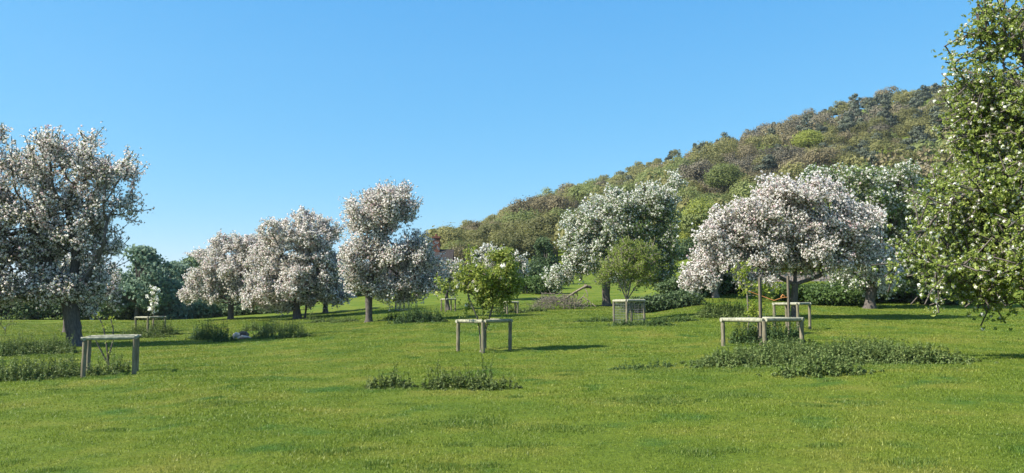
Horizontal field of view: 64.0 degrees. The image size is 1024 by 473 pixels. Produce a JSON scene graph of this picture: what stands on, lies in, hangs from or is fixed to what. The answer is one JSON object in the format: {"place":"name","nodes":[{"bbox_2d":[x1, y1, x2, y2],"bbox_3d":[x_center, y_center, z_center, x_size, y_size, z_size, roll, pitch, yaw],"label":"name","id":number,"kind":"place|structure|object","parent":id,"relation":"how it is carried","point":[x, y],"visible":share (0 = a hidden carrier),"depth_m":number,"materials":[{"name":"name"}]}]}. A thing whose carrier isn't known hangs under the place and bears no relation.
{"place":"outdoors","nodes":[
{"label":"outdoors","id":0,"kind":"place"},
{"bbox_2d":[0,99,1023,472],"bbox_3d":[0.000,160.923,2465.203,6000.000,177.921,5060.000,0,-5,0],"label":"ground","id":1,"kind":"structure","parent":0,"point":[634,449],"depth_m":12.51,"materials":[{"name":"plant"}]},
{"bbox_2d":[0,122,13,143],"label":"apple tree","id":2,"kind":"object","parent":1,"relation":"on","point":[2,129],"visible":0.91,"depth_m":38.90,"materials":[{"name":"white plant"}]},
{"bbox_2d":[0,326,81,355],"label":"nettle patch","id":3,"kind":"object","parent":1,"relation":"on","point":[43,345],"visible":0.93,"depth_m":32.63,"materials":[{"name":"green plant"}]},
{"bbox_2d":[0,344,91,381],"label":"nettle patch","id":4,"kind":"object","parent":1,"relation":"on","point":[23,373],"visible":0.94,"depth_m":21.47,"materials":[{"name":"green plant"}]},
{"bbox_2d":[0,288,143,319],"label":"hedge","id":5,"kind":"object","parent":1,"relation":"on","point":[24,312],"visible":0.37,"depth_m":82.72,"materials":[{"name":"green plant"}]},
{"bbox_2d":[0,121,154,346],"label":"apple tree","id":6,"kind":"object","parent":1,"relation":"on","point":[44,236],"visible":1,"depth_m":38.60,"materials":[{"name":"white plant"}]},
{"bbox_2d":[40,252,125,331],"bbox_3d":[-27.899,3.406,52.925,5.930,5.792,4.405,0,-5,0],"label":"apple tree","id":7,"kind":"object","parent":1,"relation":"on","point":[112,287],"visible":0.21,"depth_m":52.65,"materials":[{"name":"white plant"}]},
{"bbox_2d":[71,344,131,375],"bbox_3d":[-11.292,3.378,22.737,1.207,0.952,1.666,0,-5,0],"label":"nettle patch","id":8,"kind":"object","parent":1,"relation":"on","point":[99,370],"visible":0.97,"depth_m":22.53,"materials":[{"name":"green plant"}]},
{"bbox_2d":[95,312,115,365],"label":"sapling","id":9,"kind":"object","parent":1,"relation":"on","point":[106,341],"visible":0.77,"depth_m":26.69,"materials":[{"name":"green plant"}]},
{"bbox_2d":[81,334,140,377],"bbox_3d":[-10.929,3.318,22.340,1.400,1.248,1.400,2,-5,-22],"label":"tree guard","id":10,"kind":"object","parent":1,"relation":"on","point":[86,349],"visible":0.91,"depth_m":21.94,"materials":[{"name":"wood"}]},
{"bbox_2d":[108,243,176,319],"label":"tall tree","id":11,"kind":"object","parent":1,"relation":"on","point":[146,261],"visible":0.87,"depth_m":81.21,"materials":[{"name":"green plant"}]},
{"bbox_2d":[111,315,182,337],"bbox_3d":[-21.383,5.303,48.849,5.130,1.450,4.058,-2,-5,26],"label":"nettle patch","id":12,"kind":"object","parent":1,"relation":"on","point":[155,332],"visible":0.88,"depth_m":49.61,"materials":[{"name":"green plant"}]},
{"bbox_2d":[134,316,165,333],"bbox_3d":[-22.161,5.538,50.208,1.340,1.319,1.340,-3,-6,31],"label":"tree guard","id":13,"kind":"object","parent":1,"relation":"on","point":[148,317],"visible":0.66,"depth_m":49.90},
{"bbox_2d":[145,285,161,329],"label":"sapling","id":14,"kind":"object","parent":1,"relation":"on","point":[155,291],"visible":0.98,"depth_m":50.26,"materials":[{"name":"white plant"}]},
{"bbox_2d":[146,277,196,319],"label":"tree","id":15,"kind":"object","parent":1,"relation":"on","point":[175,311],"visible":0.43,"depth_m":82.73,"materials":[{"name":"green plant"}]},
{"bbox_2d":[162,260,199,302],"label":"tree","id":16,"kind":"object","parent":1,"relation":"on","point":[178,269],"visible":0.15,"depth_m":91.37,"materials":[{"name":"green plant"}]},
{"bbox_2d":[180,255,213,291],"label":"tree","id":17,"kind":"object","parent":1,"relation":"on","point":[194,264],"visible":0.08,"depth_m":95.22,"materials":[{"name":"green plant"}]},
{"bbox_2d":[127,298,292,318],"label":"hedge","id":18,"kind":"object","parent":1,"relation":"on","point":[201,309],"visible":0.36,"depth_m":84.01,"materials":[{"name":"green plant"}]},
{"bbox_2d":[185,316,236,341],"bbox_3d":[-15.577,4.797,42.996,2.388,1.376,6.113,4,-6,-39],"label":"bramble clump","id":19,"kind":"object","parent":1,"relation":"on","point":[217,335],"visible":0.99,"depth_m":43.43,"materials":[{"name":"green plant"}]},
{"bbox_2d":[175,228,284,319],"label":"apple tree","id":20,"kind":"object","parent":1,"relation":"on","point":[231,268],"visible":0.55,"depth_m":73.79,"materials":[{"name":"white plant"}]},
{"bbox_2d":[236,314,312,338],"bbox_3d":[-13.614,5.008,46.192,3.001,1.263,14.535,2,-5,-22],"label":"nettle patch","id":21,"kind":"object","parent":1,"relation":"on","point":[264,330],"visible":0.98,"depth_m":41.65,"materials":[{"name":"green plant"}]},
{"bbox_2d":[239,205,355,318],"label":"apple tree","id":22,"kind":"object","parent":1,"relation":"on","point":[305,283],"visible":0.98,"depth_m":68.51,"materials":[{"name":"white plant"}]},
{"bbox_2d":[298,311,358,323],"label":"nettle patch","id":23,"kind":"object","parent":1,"relation":"on","point":[316,320],"visible":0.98,"depth_m":59.64,"materials":[{"name":"green plant"}]},
{"bbox_2d":[364,364,418,388],"bbox_3d":[-2.505,2.950,17.138,1.023,0.522,0.968,4,-6,-40],"label":"nettle patch","id":24,"kind":"object","parent":1,"relation":"on","point":[393,382],"visible":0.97,"depth_m":17.08,"materials":[{"name":"green plant"}]},
{"bbox_2d":[335,176,450,322],"bbox_3d":[-7.765,0.797,54.621,7.903,10.009,5.956,0,-5,0],"label":"apple tree","id":25,"kind":"object","parent":1,"relation":"on","point":[380,213],"visible":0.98,"depth_m":53.56,"materials":[{"name":"white plant"}]},
{"bbox_2d":[378,300,447,323],"bbox_3d":[-6.485,4.756,51.697,3.681,1.512,7.299,2,-5,-20],"label":"bramble clump","id":26,"kind":"object","parent":1,"relation":"on","point":[419,316],"visible":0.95,"depth_m":49.24,"materials":[{"name":"green plant"}]},
{"bbox_2d":[386,234,453,281],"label":"brick house","id":27,"kind":"structure","parent":1,"relation":"on","point":[449,253],"depth_m":107.61,"materials":[{"name":"brick"}]},
{"bbox_2d":[431,257,467,309],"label":"apple tree","id":28,"kind":"object","parent":1,"relation":"on","point":[454,267],"visible":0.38,"depth_m":69.12,"materials":[{"name":"white plant"}]},
{"bbox_2d":[433,221,469,248],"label":"oak tree","id":29,"kind":"object","parent":1,"relation":"on","point":[450,235],"visible":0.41,"depth_m":168.19,"materials":[{"name":"green plant"}]},
{"bbox_2d":[453,244,470,271],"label":"tree","id":30,"kind":"object","parent":1,"relation":"on","point":[457,253],"visible":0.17,"depth_m":117.46,"materials":[{"name":"green plant"}]},
{"bbox_2d":[420,343,522,390],"bbox_3d":[-0.836,2.674,16.725,2.177,0.946,1.612,0,-5,0],"label":"nettle patch","id":31,"kind":"object","parent":1,"relation":"on","point":[458,382],"visible":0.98,"depth_m":16.58,"materials":[{"name":"green plant"}]},
{"bbox_2d":[466,229,488,241],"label":"oak tree","id":32,"kind":"object","parent":1,"relation":"on","point":[480,236],"visible":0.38,"depth_m":185.99,"materials":[{"name":"green plant"}]},
{"bbox_2d":[433,244,527,350],"bbox_3d":[-1.002,2.151,28.030,3.032,3.861,2.269,3,-6,-34],"label":"young tree","id":33,"kind":"object","parent":1,"relation":"on","point":[505,284],"visible":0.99,"depth_m":28.04,"materials":[{"name":"green plant"}]},
{"bbox_2d":[455,319,512,352],"bbox_3d":[-0.977,3.524,28.610,1.460,1.295,1.460,-5,-7,44],"label":"tree guard","id":34,"kind":"object","parent":1,"relation":"on","point":[483,333],"visible":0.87,"depth_m":28.50,"materials":[{"name":"wood"}]},
{"bbox_2d":[476,222,502,242],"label":"oak tree","id":35,"kind":"object","parent":1,"relation":"on","point":[488,228],"visible":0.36,"depth_m":190.28,"materials":[{"name":"green plant"}]},
{"bbox_2d":[467,241,530,292],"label":"apple tree","id":36,"kind":"object","parent":1,"relation":"on","point":[482,251],"visible":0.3,"depth_m":81.86,"materials":[{"name":"white plant"}]},
{"bbox_2d":[482,230,518,256],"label":"oak tree","id":37,"kind":"object","parent":1,"relation":"on","point":[499,242],"visible":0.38,"depth_m":149.37,"materials":[{"name":"green plant"}]},
{"bbox_2d":[486,227,516,245],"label":"oak tree","id":38,"kind":"object","parent":1,"relation":"on","point":[505,234],"visible":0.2,"depth_m":157.36,"materials":[{"name":"green plant"}]},
{"bbox_2d":[485,305,546,313],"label":"nettle patch","id":39,"kind":"object","parent":1,"relation":"on","point":[530,309],"visible":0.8,"depth_m":61.23,"materials":[{"name":"green plant"}]},
{"bbox_2d":[500,206,534,226],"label":"leafy tree","id":40,"kind":"object","parent":1,"relation":"on","point":[516,216],"visible":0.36,"depth_m":220.54,"materials":[{"name":"green plant"}]},
{"bbox_2d":[505,229,531,257],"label":"oak tree","id":41,"kind":"object","parent":1,"relation":"on","point":[519,236],"visible":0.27,"depth_m":153.24,"materials":[{"name":"green plant"}]},
{"bbox_2d":[508,195,535,215],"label":"budding tree","id":42,"kind":"object","parent":1,"relation":"on","point":[525,205],"visible":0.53,"depth_m":260.85,"materials":[{"name":"green plant"}]},
{"bbox_2d":[518,235,541,262],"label":"oak tree","id":43,"kind":"object","parent":1,"relation":"on","point":[528,244],"visible":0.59,"depth_m":151.13,"materials":[{"name":"green plant"}]},
{"bbox_2d":[514,211,559,237],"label":"oak tree","id":44,"kind":"object","parent":1,"relation":"on","point":[542,222],"visible":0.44,"depth_m":174.70,"materials":[{"name":"green plant"}]},
{"bbox_2d":[516,270,561,294],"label":"bush","id":45,"kind":"object","parent":1,"relation":"on","point":[535,284],"visible":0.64,"depth_m":90.28,"materials":[{"name":"green plant"}]},
{"bbox_2d":[520,227,557,260],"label":"oak tree","id":46,"kind":"object","parent":1,"relation":"on","point":[534,233],"visible":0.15,"depth_m":160.29,"materials":[{"name":"green plant"}]},
{"bbox_2d":[521,258,558,289],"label":"bush","id":47,"kind":"object","parent":1,"relation":"on","point":[537,267],"visible":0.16,"depth_m":99.65,"materials":[{"name":"green plant"}]},
{"bbox_2d":[531,194,554,214],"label":"budding tree","id":48,"kind":"object","parent":1,"relation":"on","point":[540,204],"visible":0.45,"depth_m":253.36,"materials":[{"name":"green plant"}]},
{"bbox_2d":[532,237,560,270],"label":"tree","id":49,"kind":"object","parent":1,"relation":"on","point":[544,245],"visible":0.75,"depth_m":111.72,"materials":[{"name":"green plant"}]},
{"bbox_2d":[541,223,569,258],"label":"oak tree","id":50,"kind":"object","parent":1,"relation":"on","point":[551,231],"visible":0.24,"depth_m":170.91,"materials":[{"name":"green plant"}]},
{"bbox_2d":[526,289,586,309],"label":"brush pile","id":51,"kind":"object","parent":1,"relation":"on","point":[544,304],"visible":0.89,"depth_m":66.48,"materials":[{"name":"wood"}]},
{"bbox_2d":[544,193,573,212],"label":"budding tree","id":52,"kind":"object","parent":1,"relation":"on","point":[558,202],"visible":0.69,"depth_m":248.52,"materials":[{"name":"green plant"}]},
{"bbox_2d":[548,284,595,307],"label":"fallen limb","id":53,"kind":"object","parent":1,"relation":"on","point":[583,287],"visible":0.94,"depth_m":66.87,"materials":[{"name":"brown wood"}]},
{"bbox_2d":[564,184,591,203],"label":"leafy tree","id":54,"kind":"object","parent":1,"relation":"on","point":[574,192],"visible":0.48,"depth_m":279.26,"materials":[{"name":"green plant"}]},
{"bbox_2d":[578,182,603,202],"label":"leafy tree","id":55,"kind":"object","parent":1,"relation":"on","point":[583,194],"visible":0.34,"depth_m":272.46,"materials":[{"name":"green plant"}]},
{"bbox_2d":[539,167,689,305],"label":"apple tree","id":56,"kind":"object","parent":1,"relation":"on","point":[601,219],"visible":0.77,"depth_m":68.86,"materials":[{"name":"white plant"}]},
{"bbox_2d":[590,234,664,298],"bbox_3d":[6.506,2.383,46.007,4.421,4.881,3.298,0,-5,0],"label":"tree","id":57,"kind":"object","parent":1,"relation":"on","point":[623,264],"visible":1,"depth_m":45.63,"materials":[{"name":"green plant"}]},
{"bbox_2d":[613,299,645,322],"bbox_3d":[5.999,3.917,42.013,1.261,1.410,1.254,3,-5,-28],"label":"tree guard","id":58,"kind":"object","parent":1,"relation":"on","point":[630,309],"visible":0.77,"depth_m":41.74,"materials":[{"name":"wood"}]},
{"bbox_2d":[565,314,708,326],"bbox_3d":[5.659,4.294,42.380,7.775,0.617,6.216,-4,-6,41],"label":"nettle patch","id":59,"kind":"object","parent":1,"relation":"on","point":[659,321],"visible":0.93,"depth_m":41.79,"materials":[{"name":"green plant"}]},
{"bbox_2d":[608,358,686,369],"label":"nettle patch","id":60,"kind":"object","parent":1,"relation":"on","point":[635,367],"visible":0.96,"depth_m":20.71,"materials":[{"name":"green plant"}]},
{"bbox_2d":[616,289,706,312],"bbox_3d":[10.377,4.593,56.330,6.589,2.066,2.997,2,-5,-17],"label":"hedge","id":61,"kind":"object","parent":1,"relation":"on","point":[671,299],"visible":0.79,"depth_m":55.80,"materials":[{"name":"green plant"}]},
{"bbox_2d":[656,235,699,263],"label":"tree","id":62,"kind":"object","parent":1,"relation":"on","point":[684,246],"visible":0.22,"depth_m":147.46,"materials":[{"name":"green plant"}]},
{"bbox_2d":[342,72,1023,277],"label":"woodland","id":63,"kind":"object","parent":1,"relation":"on","point":[772,134],"visible":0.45,"depth_m":337.12,"materials":[{"name":"plant"}]},
{"bbox_2d":[672,186,701,202],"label":"leafy tree","id":64,"kind":"object","parent":1,"relation":"on","point":[690,193],"visible":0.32,"depth_m":190.04,"materials":[{"name":"green plant"}]},
{"bbox_2d":[675,159,706,181],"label":"bare tree","id":65,"kind":"object","parent":1,"relation":"on","point":[683,168],"visible":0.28,"depth_m":252.10,"materials":[{"name":"brown plant"}]},
{"bbox_2d":[677,194,716,244],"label":"lime tree","id":66,"kind":"object","parent":1,"relation":"on","point":[684,236],"visible":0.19,"depth_m":151.50,"materials":[{"name":"green plant"}]},
{"bbox_2d":[653,273,749,296],"bbox_3d":[14.853,3.884,62.128,8.106,2.976,3.874,1,-5,-7],"label":"hedge","id":67,"kind":"object","parent":1,"relation":"on","point":[727,286],"visible":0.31,"depth_m":61.73,"materials":[{"name":"green plant"}]},
{"bbox_2d":[685,155,722,183],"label":"bare tree","id":68,"kind":"object","parent":1,"relation":"on","point":[693,173],"visible":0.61,"depth_m":246.97,"materials":[{"name":"brown plant"}]},
{"bbox_2d":[679,201,729,238],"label":"leafy tree","id":69,"kind":"object","parent":1,"relation":"on","point":[686,221],"visible":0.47,"depth_m":149.26,"materials":[{"name":"green plant"}]},
{"bbox_2d":[676,229,753,297],"bbox_3d":[15.345,1.942,60.941,6.313,5.426,5.280,0,-5,0],"label":"apple tree","id":70,"kind":"object","parent":1,"relation":"on","point":[714,293],"visible":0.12,"depth_m":60.32,"materials":[{"name":"white plant"}]},
{"bbox_2d":[686,295,754,317],"bbox_3d":[11.564,3.769,44.252,4.335,1.485,3.224,-4,-6,41],"label":"nettle patch","id":71,"kind":"object","parent":1,"relation":"on","point":[735,311],"visible":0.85,"depth_m":43.67,"materials":[{"name":"green plant"}]},
{"bbox_2d":[701,162,745,194],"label":"leafy tree","id":72,"kind":"object","parent":1,"relation":"on","point":[727,177],"visible":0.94,"depth_m":205.07,"materials":[{"name":"green plant"}]},
{"bbox_2d":[735,156,758,174],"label":"bare tree","id":73,"kind":"object","parent":1,"relation":"on","point":[742,164],"visible":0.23,"depth_m":248.57,"materials":[{"name":"brown plant"}]},
{"bbox_2d":[738,143,761,159],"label":"budding tree","id":74,"kind":"object","parent":1,"relation":"on","point":[749,151],"visible":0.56,"depth_m":303.07,"materials":[{"name":"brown plant"}]},
{"bbox_2d":[726,257,781,326],"bbox_3d":[9.961,2.506,33.696,1.888,3.305,1.492,3,-6,-30],"label":"sapling","id":75,"kind":"object","parent":1,"relation":"on","point":[766,289],"visible":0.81,"depth_m":33.58,"materials":[{"name":"green plant"}]},
{"bbox_2d":[758,277,761,345],"bbox_3d":[8.457,2.605,27.882,0.094,2.431,0.084,3,-5,-29],"label":"stake","id":76,"kind":"object","parent":1,"relation":"on","point":[760,302],"visible":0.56,"depth_m":27.87,"materials":[{"name":"wood"}]},
{"bbox_2d":[720,317,804,345],"bbox_3d":[8.550,3.342,28.020,2.000,1.168,2.000,3,-6,-31],"label":"tree guard","id":77,"kind":"object","parent":1,"relation":"on","point":[765,320],"visible":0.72,"depth_m":27.64,"materials":[{"name":"wood"}]},
{"bbox_2d":[752,154,778,174],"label":"pine tree","id":78,"kind":"object","parent":1,"relation":"on","point":[769,161],"visible":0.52,"depth_m":225.49,"materials":[{"name":"green plant"}]},
{"bbox_2d":[728,308,809,343],"bbox_3d":[9.087,3.193,29.175,2.594,1.315,1.977,-4,-6,37],"label":"bramble clump","id":79,"kind":"object","parent":1,"relation":"on","point":[752,334],"visible":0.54,"depth_m":29.08,"materials":[{"name":"green plant"}]},
{"bbox_2d":[772,143,801,161],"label":"bare tree","id":80,"kind":"object","parent":1,"relation":"on","point":[791,151],"visible":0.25,"depth_m":246.47,"materials":[{"name":"brown plant"}]},
{"bbox_2d":[786,276,790,336],"bbox_3d":[10.352,2.708,30.633,0.094,2.483,0.084,3,-5,-29],"label":"stake","id":81,"kind":"object","parent":1,"relation":"on","point":[788,295],"visible":0.56,"depth_m":30.64,"materials":[{"name":"wood"}]},
{"bbox_2d":[772,302,811,329],"bbox_3d":[12.294,3.582,35.940,1.260,1.397,1.260,5,-7,-44],"label":"tree guard","id":82,"kind":"object","parent":1,"relation":"on","point":[797,304],"visible":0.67,"depth_m":35.87,"materials":[{"name":"wood"}]},
{"bbox_2d":[677,166,908,316],"bbox_3d":[15.066,0.395,44.226,12.367,8.280,5.775,0,-5,0],"label":"apple tree","id":83,"kind":"object","parent":1,"relation":"on","point":[812,236],"visible":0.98,"depth_m":43.36,"materials":[{"name":"white plant"}]},
{"bbox_2d":[777,152,809,179],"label":"budding tree","id":84,"kind":"object","parent":1,"relation":"on","point":[795,160],"visible":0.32,"depth_m":216.97,"materials":[{"name":"green plant"}]},
{"bbox_2d":[789,129,827,147],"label":"lime tree","id":85,"kind":"object","parent":1,"relation":"on","point":[808,140],"visible":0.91,"depth_m":286.53,"materials":[{"name":"green plant"}]},
{"bbox_2d":[802,147,837,169],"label":"budding tree","id":86,"kind":"object","parent":1,"relation":"on","point":[815,157],"visible":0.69,"depth_m":221.71,"materials":[{"name":"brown plant"}]},
{"bbox_2d":[765,281,875,305],"bbox_3d":[21.363,4.170,57.419,7.623,2.091,4.781,-3,-6,33],"label":"hedge","id":87,"kind":"object","parent":1,"relation":"on","point":[815,294],"visible":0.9,"depth_m":55.91,"materials":[{"name":"green plant"}]},
{"bbox_2d":[666,332,998,378],"bbox_3d":[7.882,2.960,21.533,8.789,0.896,7.532,3,-6,-31],"label":"nettle patch","id":88,"kind":"object","parent":1,"relation":"on","point":[829,358],"visible":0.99,"depth_m":19.83,"materials":[{"name":"green plant"}]},
{"bbox_2d":[818,145,846,166],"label":"budding tree","id":89,"kind":"object","parent":1,"relation":"on","point":[836,151],"visible":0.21,"depth_m":232.89,"materials":[{"name":"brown plant"}]},
{"bbox_2d":[821,130,847,147],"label":"oak tree","id":90,"kind":"object","parent":1,"relation":"on","point":[836,140],"visible":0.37,"depth_m":283.67,"materials":[{"name":"green plant"}]},
{"bbox_2d":[748,271,938,281],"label":"hedge","id":91,"kind":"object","parent":1,"relation":"on","point":[827,277],"depth_m":70.28,"materials":[{"name":"green plant"}]},
{"bbox_2d":[831,147,859,163],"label":"oak tree","id":92,"kind":"object","parent":1,"relation":"on","point":[844,154],"visible":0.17,"depth_m":222.34,"materials":[{"name":"green plant"}]},
{"bbox_2d":[841,111,857,133],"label":"pine tree","id":93,"kind":"object","parent":1,"relation":"on","point":[849,115],"visible":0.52,"depth_m":313.30,"materials":[{"name":"green plant"}]},
{"bbox_2d":[845,133,870,149],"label":"oak tree","id":94,"kind":"object","parent":1,"relation":"on","point":[855,140],"visible":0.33,"depth_m":263.33,"materials":[{"name":"green plant"}]},
{"bbox_2d":[849,121,869,136],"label":"oak tree","id":95,"kind":"object","parent":1,"relation":"on","point":[861,127],"visible":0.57,"depth_m":301.49,"materials":[{"name":"green plant"}]},
{"bbox_2d":[800,155,943,308],"bbox_3d":[23.604,-0.138,54.007,9.544,10.047,6.981,0,-5,0],"label":"apple tree","id":96,"kind":"object","parent":1,"relation":"on","point":[886,195],"visible":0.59,"depth_m":53.04,"materials":[{"name":"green plant"}]},
{"bbox_2d":[860,140,886,153],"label":"oak tree","id":97,"kind":"object","parent":1,"relation":"on","point":[873,147],"visible":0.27,"depth_m":233.60,"materials":[{"name":"green plant"}]},
{"bbox_2d":[866,129,893,141],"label":"oak tree","id":98,"kind":"object","parent":1,"relation":"on","point":[886,133],"visible":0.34,"depth_m":261.99,"materials":[{"name":"green plant"}]},
{"bbox_2d":[867,120,899,136],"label":"bare tree","id":99,"kind":"object","parent":1,"relation":"on","point":[880,127],"visible":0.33,"depth_m":279.02,"materials":[{"name":"brown plant"}]},
{"bbox_2d":[879,104,900,127],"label":"pine tree","id":100,"kind":"object","parent":1,"relation":"on","point":[891,118],"visible":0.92,"depth_m":307.13,"materials":[{"name":"green plant"}]},
{"bbox_2d":[819,276,968,304],"bbox_3d":[27.383,4.026,57.904,12.777,2.570,4.346,0,-5,0],"label":"hedge","id":101,"kind":"object","parent":1,"relation":"on","point":[906,297],"visible":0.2,"depth_m":57.40,"materials":[{"name":"green plant"}]},
{"bbox_2d":[897,106,920,125],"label":"oak tree","id":102,"kind":"object","parent":1,"relation":"on","point":[907,112],"visible":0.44,"depth_m":305.60,"materials":[{"name":"green plant"}]},
{"bbox_2d":[897,115,921,139],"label":"oak tree","id":103,"kind":"object","parent":1,"relation":"on","point":[906,127],"visible":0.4,"depth_m":278.40,"materials":[{"name":"green plant"}]},
{"bbox_2d":[898,125,940,145],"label":"pine tree","id":104,"kind":"object","parent":1,"relation":"on","point":[918,131],"visible":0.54,"depth_m":245.78,"materials":[{"name":"green plant"}]},
{"bbox_2d":[905,117,936,136],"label":"oak tree","id":105,"kind":"object","parent":1,"relation":"on","point":[922,123],"visible":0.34,"depth_m":272.94,"materials":[{"name":"green plant"}]},
{"bbox_2d":[922,101,949,119],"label":"oak tree","id":106,"kind":"object","parent":1,"relation":"on","point":[930,106],"visible":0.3,"depth_m":298.01,"materials":[{"name":"green plant"}]},
{"bbox_2d":[871,0,1023,330],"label":"apple tree","id":107,"kind":"object","parent":1,"relation":"on","point":[979,260],"visible":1,"depth_m":21.11,"materials":[{"name":"green plant"}]},
{"bbox_2d":[0,0,1023,303],"label":"sky","id":108,"kind":"structure","parent":0,"point":[241,113],"materials":[{"name":"blue"}]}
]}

